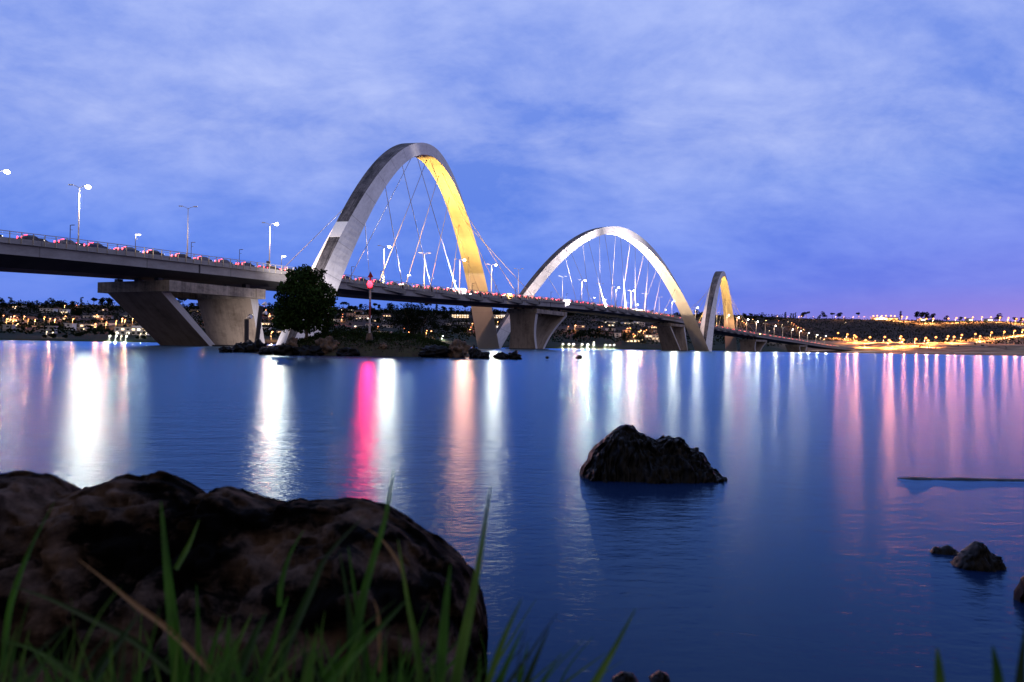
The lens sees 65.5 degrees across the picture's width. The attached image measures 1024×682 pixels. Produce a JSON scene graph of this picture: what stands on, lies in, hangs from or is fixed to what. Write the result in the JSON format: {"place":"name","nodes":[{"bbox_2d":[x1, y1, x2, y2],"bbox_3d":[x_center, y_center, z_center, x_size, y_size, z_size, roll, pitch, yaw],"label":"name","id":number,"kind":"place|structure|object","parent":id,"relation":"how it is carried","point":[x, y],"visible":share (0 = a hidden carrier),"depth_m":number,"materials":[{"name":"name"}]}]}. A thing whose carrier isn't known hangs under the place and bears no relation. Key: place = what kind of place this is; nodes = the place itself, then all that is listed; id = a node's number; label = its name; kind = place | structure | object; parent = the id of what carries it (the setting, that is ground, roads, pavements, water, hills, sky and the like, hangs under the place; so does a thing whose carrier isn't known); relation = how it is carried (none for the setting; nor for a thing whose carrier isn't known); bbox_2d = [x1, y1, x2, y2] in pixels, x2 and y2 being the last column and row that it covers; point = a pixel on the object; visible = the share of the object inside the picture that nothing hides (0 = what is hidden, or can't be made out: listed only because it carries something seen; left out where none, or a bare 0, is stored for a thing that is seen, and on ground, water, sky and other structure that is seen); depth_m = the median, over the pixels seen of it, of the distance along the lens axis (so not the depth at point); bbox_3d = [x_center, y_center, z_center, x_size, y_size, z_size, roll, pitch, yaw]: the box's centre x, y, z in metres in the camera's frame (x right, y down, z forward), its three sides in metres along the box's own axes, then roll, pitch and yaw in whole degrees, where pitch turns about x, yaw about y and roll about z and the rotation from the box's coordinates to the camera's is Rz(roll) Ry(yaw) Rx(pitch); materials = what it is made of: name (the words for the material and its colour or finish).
{"place":"outdoors","nodes":[
{"label":"outdoors","id":0,"kind":"place"},
{"bbox_2d":[253,334,468,356],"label":"island","id":1,"kind":"structure","parent":0,"point":[395,352],"depth_m":68.57,"materials":[{"name":"soil"}]},
{"bbox_2d":[286,336,297,346],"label":"rock","id":2,"kind":"object","parent":1,"relation":"on","point":[292,340],"visible":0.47,"depth_m":68.32,"materials":[{"name":"brown stone"}]},
{"bbox_2d":[271,264,338,339],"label":"tree","id":3,"kind":"object","parent":1,"relation":"on","point":[310,299],"visible":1,"depth_m":69.91,"materials":[{"name":"green plant"}]},
{"bbox_2d":[315,336,339,354],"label":"rock","id":4,"kind":"object","parent":1,"relation":"on","point":[327,344],"visible":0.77,"depth_m":68.16,"materials":[{"name":"brown stone"}]},
{"bbox_2d":[283,328,449,351],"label":"undergrowth","id":5,"kind":"object","parent":1,"relation":"on","point":[358,334],"visible":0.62,"depth_m":70.24,"materials":[{"name":"green plant"}]},
{"bbox_2d":[366,271,373,339],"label":"navigation marker","id":6,"kind":"object","parent":1,"relation":"on","point":[369,336],"visible":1,"depth_m":68.93,"materials":[{"name":"red paint"}]},
{"bbox_2d":[378,342,387,349],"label":"rock","id":7,"kind":"object","parent":1,"relation":"on","point":[383,345],"visible":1,"depth_m":68.41,"materials":[{"name":"brown stone"}]},
{"bbox_2d":[385,302,440,333],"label":"tree","id":8,"kind":"object","parent":1,"relation":"on","point":[416,318],"visible":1,"depth_m":76.76,"materials":[{"name":"green plant"}]},
{"bbox_2d":[0,340,1023,681],"bbox_3d":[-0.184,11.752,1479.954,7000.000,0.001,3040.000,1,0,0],"label":"lake water","id":9,"kind":"structure","parent":0,"point":[804,538],"depth_m":6.38,"materials":[{"name":"blue liquid"}]},
{"bbox_2d":[218,346,233,352],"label":"rock","id":10,"kind":"object","parent":9,"relation":"in","point":[227,349],"visible":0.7,"depth_m":77.65,"materials":[{"name":"black stone"}]},
{"bbox_2d":[231,342,246,351],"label":"rock","id":11,"kind":"object","parent":9,"relation":"in","point":[238,347],"visible":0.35,"depth_m":81.24,"materials":[{"name":"black stone"}]},
{"bbox_2d":[0,470,487,681],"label":"boulder","id":12,"kind":"object","parent":9,"relation":"in","point":[234,560],"visible":0.9,"depth_m":1.79,"materials":[{"name":"brown stone"}]},
{"bbox_2d":[244,315,252,342],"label":"floodlight post","id":13,"kind":"object","parent":9,"relation":"in","point":[246,329],"visible":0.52,"depth_m":173.64,"materials":[{"name":"grey metal"}]},
{"bbox_2d":[244,339,267,352],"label":"rock","id":14,"kind":"object","parent":9,"relation":"in","point":[255,346],"visible":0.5,"depth_m":81.34,"materials":[{"name":"black stone"}]},
{"bbox_2d":[255,302,266,339],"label":"floodlight post","id":15,"kind":"object","parent":9,"relation":"in","point":[259,322],"visible":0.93,"depth_m":173.62,"materials":[{"name":"grey metal"}]},
{"bbox_2d":[258,347,272,354],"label":"rock","id":16,"kind":"object","parent":9,"relation":"in","point":[264,350],"visible":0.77,"depth_m":67.16,"materials":[{"name":"black stone"}]},
{"bbox_2d":[270,343,294,354],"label":"rock","id":17,"kind":"object","parent":9,"relation":"in","point":[283,349],"visible":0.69,"depth_m":66.83,"materials":[{"name":"black stone"}]},
{"bbox_2d":[292,345,324,355],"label":"rock","id":18,"kind":"object","parent":9,"relation":"in","point":[305,350],"visible":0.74,"depth_m":66.83,"materials":[{"name":"black stone"}]},
{"bbox_2d":[336,347,360,355],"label":"rock","id":19,"kind":"object","parent":9,"relation":"in","point":[345,351],"visible":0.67,"depth_m":66.84,"materials":[{"name":"black stone"}]},
{"bbox_2d":[0,143,854,351],"bbox_3d":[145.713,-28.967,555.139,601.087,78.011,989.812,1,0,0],"label":"arch bridge","id":20,"kind":"structure","parent":9,"relation":"in","point":[226,296],"depth_m":236.98,"materials":[{"name":"concrete"}]},
{"bbox_2d":[17,235,43,240],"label":"car","id":21,"kind":"object","parent":20,"relation":"on","point":[29,237],"visible":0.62,"depth_m":150.85,"materials":[{"name":"grey paint"}]},
{"bbox_2d":[54,239,79,244],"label":"car","id":22,"kind":"object","parent":20,"relation":"on","point":[63,241],"visible":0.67,"depth_m":157.16,"materials":[{"name":"grey paint"}]},
{"bbox_2d":[68,184,90,242],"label":"street lamp","id":23,"kind":"object","parent":20,"relation":"on","point":[88,187],"visible":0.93,"depth_m":170.72,"materials":[{"name":"grey metal"}]},
{"bbox_2d":[84,242,106,248],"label":"car","id":24,"kind":"object","parent":20,"relation":"on","point":[95,245],"visible":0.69,"depth_m":163.13,"materials":[{"name":"black paint"}]},
{"bbox_2d":[118,247,139,251],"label":"car","id":25,"kind":"object","parent":20,"relation":"on","point":[132,249],"visible":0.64,"depth_m":170.16,"materials":[{"name":"black paint"}]},
{"bbox_2d":[143,250,163,254],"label":"car","id":26,"kind":"object","parent":20,"relation":"on","point":[151,252],"visible":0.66,"depth_m":175.85,"materials":[{"name":"black paint"}]},
{"bbox_2d":[171,253,190,258],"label":"car","id":27,"kind":"object","parent":20,"relation":"on","point":[180,255],"visible":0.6,"depth_m":182.42,"materials":[{"name":"grey paint"}]},
{"bbox_2d":[179,206,197,255],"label":"street lamp","id":28,"kind":"object","parent":20,"relation":"on","point":[187,227],"visible":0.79,"depth_m":196.63,"materials":[{"name":"grey metal"}]},
{"bbox_2d":[193,256,212,260],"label":"car","id":29,"kind":"object","parent":20,"relation":"on","point":[203,258],"visible":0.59,"depth_m":188.17,"materials":[{"name":"grey paint"}]},
{"bbox_2d":[214,259,232,263],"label":"car","id":30,"kind":"object","parent":20,"relation":"on","point":[225,260],"visible":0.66,"depth_m":194.09,"materials":[{"name":"grey paint"}]},
{"bbox_2d":[238,262,254,266],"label":"car","id":31,"kind":"object","parent":20,"relation":"on","point":[245,264],"visible":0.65,"depth_m":200.81,"materials":[{"name":"grey paint"}]},
{"bbox_2d":[262,222,278,260],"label":"street lamp","id":32,"kind":"object","parent":20,"relation":"on","point":[276,224],"visible":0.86,"depth_m":222.13,"materials":[{"name":"grey metal"}]},
{"bbox_2d":[378,245,390,282],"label":"street lamp","id":33,"kind":"object","parent":20,"relation":"on","point":[389,246],"visible":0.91,"depth_m":271.11,"materials":[{"name":"grey metal"}]},
{"bbox_2d":[419,252,426,286],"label":"street lamp","id":34,"kind":"object","parent":20,"relation":"on","point":[424,269],"visible":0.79,"depth_m":294.14,"materials":[{"name":"grey metal"}]},
{"bbox_2d":[489,264,496,293],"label":"street lamp","id":35,"kind":"object","parent":20,"relation":"on","point":[491,277],"visible":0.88,"depth_m":342.14,"materials":[{"name":"grey metal"}]},
{"bbox_2d":[418,344,449,357],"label":"rock","id":36,"kind":"object","parent":9,"relation":"in","point":[435,351],"visible":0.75,"depth_m":66.75,"materials":[{"name":"black stone"}]},
{"bbox_2d":[447,338,470,357],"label":"rock","id":37,"kind":"object","parent":9,"relation":"in","point":[458,348],"visible":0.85,"depth_m":66.99,"materials":[{"name":"brown stone"}]},
{"bbox_2d":[468,344,480,357],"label":"rock","id":38,"kind":"object","parent":9,"relation":"in","point":[473,351],"visible":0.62,"depth_m":65.80,"materials":[{"name":"black stone"}]},
{"bbox_2d":[478,352,489,358],"bbox_3d":[-2.251,1.231,63.967,0.986,0.755,0.844,1,0,0],"label":"rock","id":39,"kind":"object","parent":9,"relation":"in","point":[483,355],"visible":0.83,"depth_m":63.72,"materials":[{"name":"black stone"}]},
{"bbox_2d":[493,352,508,358],"bbox_3d":[-0.863,1.282,64.081,1.397,0.864,1.424,1,0,0],"label":"rock","id":40,"kind":"object","parent":9,"relation":"in","point":[501,355],"visible":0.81,"depth_m":63.67,"materials":[{"name":"black stone"}]},
{"bbox_2d":[508,350,521,358],"bbox_3d":[0.207,1.273,63.941,1.250,1.108,0.981,1,0,0],"label":"rock","id":41,"kind":"object","parent":9,"relation":"in","point":[514,355],"visible":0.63,"depth_m":63.67,"materials":[{"name":"black stone"}]},
{"bbox_2d":[611,671,637,681],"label":"boulder","id":42,"kind":"object","parent":9,"relation":"in","point":[623,676],"visible":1,"depth_m":2.37,"materials":[{"name":"grey stone"}]},
{"bbox_2d":[579,424,727,483],"bbox_3d":[1.118,0.927,6.267,1.199,0.544,0.830,1,0,0],"label":"boulder","id":43,"kind":"object","parent":9,"relation":"in","point":[625,453],"visible":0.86,"depth_m":6.05,"materials":[{"name":"black stone"}]},
{"bbox_2d":[649,670,669,681],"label":"boulder","id":44,"kind":"object","parent":9,"relation":"in","point":[659,676],"visible":0.98,"depth_m":2.38,"materials":[{"name":"stone"}]},
{"bbox_2d":[929,545,958,554],"bbox_3d":[2.165,1.076,4.002,0.143,0.106,0.162,1,0,0],"label":"boulder","id":45,"kind":"object","parent":9,"relation":"in","point":[945,550],"visible":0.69,"depth_m":3.97,"materials":[{"name":"grey stone"}]},
{"bbox_2d":[898,477,1023,480],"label":"rock shelf","id":46,"kind":"object","parent":9,"relation":"in","point":[967,478],"visible":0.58,"depth_m":6.32,"materials":[{"name":"grey stone"}]},
{"bbox_2d":[950,541,1006,571],"bbox_3d":[2.198,1.049,3.765,0.254,0.212,0.265,1,0,0],"label":"boulder","id":47,"kind":"object","parent":9,"relation":"in","point":[976,556],"visible":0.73,"depth_m":3.70,"materials":[{"name":"stone"}]},
{"bbox_2d":[1013,575,1023,602],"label":"boulder","id":48,"kind":"object","parent":9,"relation":"in","point":[1018,592],"visible":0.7,"depth_m":3.23,"materials":[{"name":"stone"}]},
{"bbox_2d":[0,470,1023,681],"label":"grass","id":49,"kind":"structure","parent":0,"point":[348,661],"depth_m":0.98,"materials":[{"name":"green plant"}]},
{"bbox_2d":[78,559,213,672],"bbox_3d":[-0.458,0.345,0.998,0.173,0.142,0.002,1,0,0],"label":"dry stalk","id":50,"kind":"object","parent":49,"relation":"on","point":[187,647],"visible":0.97,"depth_m":1.00,"materials":[{"name":"plant"}]},
{"bbox_2d":[373,599,381,671],"bbox_3d":[-0.176,0.388,1.048,0.014,0.096,0.001,1,0,0],"label":"dry stalk","id":51,"kind":"object","parent":49,"relation":"on","point":[379,640],"visible":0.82,"depth_m":1.05,"materials":[{"name":"brown plant"}]},
{"bbox_2d":[366,528,407,588],"bbox_3d":[-0.173,0.324,1.118,0.065,0.121,0.001,1,0,0],"label":"dry stalk","id":52,"kind":"object","parent":49,"relation":"on","point":[392,553],"visible":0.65,"depth_m":1.12,"materials":[{"name":"brown plant"}]},
{"bbox_2d":[0,304,1023,355],"bbox_3d":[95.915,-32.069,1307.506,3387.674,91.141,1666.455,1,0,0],"label":"hills","id":53,"kind":"structure","parent":0,"point":[606,343],"depth_m":1145.91,"materials":[{"name":"green plant"}]},
{"bbox_2d":[0,297,8,309],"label":"tree","id":54,"kind":"object","parent":53,"relation":"on","point":[3,303],"visible":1,"depth_m":1266.15,"materials":[{"name":"green plant"}]},
{"bbox_2d":[2,324,15,331],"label":"house","id":55,"kind":"structure","parent":53,"relation":"on","point":[5,327],"depth_m":705.22,"materials":[{"name":"grey"}]},
{"bbox_2d":[7,317,21,321],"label":"house","id":56,"kind":"structure","parent":53,"relation":"on","point":[11,319],"depth_m":930.07,"materials":[{"name":"tile"}]},
{"bbox_2d":[23,316,37,320],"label":"house","id":57,"kind":"structure","parent":53,"relation":"on","point":[31,318],"depth_m":955.11,"materials":[{"name":"tile"}]},
{"bbox_2d":[39,308,57,312],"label":"house","id":58,"kind":"structure","parent":53,"relation":"on","point":[49,309],"depth_m":1206.84,"materials":[{"name":"black"}]},
{"bbox_2d":[47,326,58,333],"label":"house","id":59,"kind":"structure","parent":53,"relation":"on","point":[49,330],"depth_m":675.05,"materials":[{"name":"grey"}]},
{"bbox_2d":[48,298,59,306],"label":"tree","id":60,"kind":"object","parent":53,"relation":"on","point":[53,302],"visible":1,"depth_m":1301.61,"materials":[{"name":"green plant"}]},
{"bbox_2d":[56,300,65,307],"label":"tree","id":61,"kind":"object","parent":53,"relation":"on","point":[60,302],"visible":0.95,"depth_m":1316.40,"materials":[{"name":"green plant"}]},
{"bbox_2d":[59,309,69,312],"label":"house","id":62,"kind":"structure","parent":53,"relation":"on","point":[64,310],"depth_m":1187.46,"materials":[{"name":"white"}]},
{"bbox_2d":[64,323,76,329],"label":"house","id":63,"kind":"structure","parent":53,"relation":"on","point":[70,325],"depth_m":742.95,"materials":[{"name":"black"}]},
{"bbox_2d":[71,307,82,311],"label":"bush","id":64,"kind":"object","parent":53,"relation":"on","point":[76,309],"visible":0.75,"depth_m":1218.16,"materials":[{"name":"green plant"}]},
{"bbox_2d":[73,332,85,335],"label":"bush","id":65,"kind":"object","parent":53,"relation":"on","point":[79,334],"visible":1,"depth_m":641.86,"materials":[{"name":"green plant"}]},
{"bbox_2d":[79,324,97,326],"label":"house","id":66,"kind":"structure","parent":53,"relation":"on","point":[83,325],"depth_m":842.52,"materials":[{"name":"white"}]},
{"bbox_2d":[93,315,104,317],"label":"house","id":67,"kind":"structure","parent":53,"relation":"on","point":[99,316],"depth_m":1074.27,"materials":[{"name":"white"}]},
{"bbox_2d":[98,297,105,305],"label":"tree","id":68,"kind":"object","parent":53,"relation":"on","point":[102,300],"visible":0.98,"depth_m":1348.06,"materials":[{"name":"green plant"}]},
{"bbox_2d":[100,323,115,325],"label":"house","id":69,"kind":"structure","parent":53,"relation":"on","point":[106,324],"depth_m":905.01,"materials":[{"name":"beige"}]},
{"bbox_2d":[105,298,113,305],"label":"tree","id":70,"kind":"object","parent":53,"relation":"on","point":[109,301],"visible":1,"depth_m":1322.65,"materials":[{"name":"green plant"}]},
{"bbox_2d":[115,326,148,334],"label":"house","id":71,"kind":"structure","parent":53,"relation":"on","point":[136,330],"depth_m":691.94,"materials":[{"name":"white"}]},
{"bbox_2d":[356,315,371,318],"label":"house","id":72,"kind":"structure","parent":53,"relation":"on","point":[363,316],"depth_m":1292.30,"materials":[{"name":"white"}]},
{"bbox_2d":[442,325,449,331],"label":"tree","id":73,"kind":"object","parent":53,"relation":"on","point":[445,327],"visible":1,"depth_m":1029.74,"materials":[{"name":"green plant"}]},
{"bbox_2d":[451,314,468,317],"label":"house","id":74,"kind":"structure","parent":53,"relation":"on","point":[460,315],"depth_m":1415.92,"materials":[{"name":"white"}]},
{"bbox_2d":[493,314,504,318],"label":"house","id":75,"kind":"structure","parent":53,"relation":"on","point":[501,315],"depth_m":1430.61,"materials":[{"name":"white"}]},
{"bbox_2d":[0,299,1023,345],"bbox_3d":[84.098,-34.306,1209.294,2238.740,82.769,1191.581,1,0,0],"label":"woodland","id":76,"kind":"object","parent":53,"relation":"on","point":[116,315],"visible":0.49,"depth_m":1297.69,"materials":[{"name":"green plant"}]},
{"bbox_2d":[572,331,581,338],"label":"tree","id":77,"kind":"object","parent":53,"relation":"on","point":[575,335],"visible":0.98,"depth_m":959.07,"materials":[{"name":"green plant"}]},
{"bbox_2d":[585,329,594,338],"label":"tree","id":78,"kind":"object","parent":53,"relation":"on","point":[589,333],"visible":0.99,"depth_m":993.30,"materials":[{"name":"green plant"}]},
{"bbox_2d":[594,328,602,337],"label":"tree","id":79,"kind":"object","parent":53,"relation":"on","point":[598,333],"visible":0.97,"depth_m":988.90,"materials":[{"name":"green plant"}]},
{"bbox_2d":[603,331,610,338],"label":"tree","id":80,"kind":"object","parent":53,"relation":"on","point":[607,335],"visible":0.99,"depth_m":956.85,"materials":[{"name":"green plant"}]},
{"bbox_2d":[621,335,628,342],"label":"tree","id":81,"kind":"object","parent":53,"relation":"on","point":[624,338],"visible":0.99,"depth_m":935.53,"materials":[{"name":"green plant"}]},
{"bbox_2d":[621,322,638,323],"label":"house","id":82,"kind":"structure","parent":53,"relation":"on","point":[629,322],"depth_m":1415.36,"materials":[{"name":"white"}]},
{"bbox_2d":[645,335,658,339],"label":"house","id":83,"kind":"structure","parent":53,"relation":"on","point":[652,336],"depth_m":1028.04,"materials":[{"name":"white"}]},
{"bbox_2d":[870,317,898,319],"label":"building","id":84,"kind":"structure","parent":53,"relation":"on","point":[884,318],"depth_m":1710.63,"materials":[{"name":"grey"}]},
{"bbox_2d":[923,311,929,319],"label":"tree","id":85,"kind":"object","parent":53,"relation":"on","point":[927,316],"visible":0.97,"depth_m":1635.11,"materials":[{"name":"green plant"}]},
{"bbox_2d":[993,313,1002,320],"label":"tree","id":86,"kind":"object","parent":53,"relation":"on","point":[997,317],"visible":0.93,"depth_m":1630.54,"materials":[{"name":"green plant"}]},
{"bbox_2d":[0,0,1023,321],"label":"sky","id":87,"kind":"structure","parent":0,"point":[847,157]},
{"bbox_2d":[808,350,990,352],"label":"path","id":88,"kind":"structure","parent":0,"point":[934,352],"depth_m":900.56,"materials":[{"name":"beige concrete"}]},
{"bbox_2d":[846,335,1023,345],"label":"road","id":89,"kind":"structure","parent":0,"point":[938,343],"depth_m":1139.15,"materials":[{"name":"grey asphalt"}]},
{"bbox_2d":[855,346,1014,349],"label":"road","id":90,"kind":"structure","parent":0,"point":[953,346],"depth_m":1011.57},
{"bbox_2d":[961,339,1022,343],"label":"road","id":91,"kind":"structure","parent":0,"point":[983,341],"depth_m":1201.87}
]}

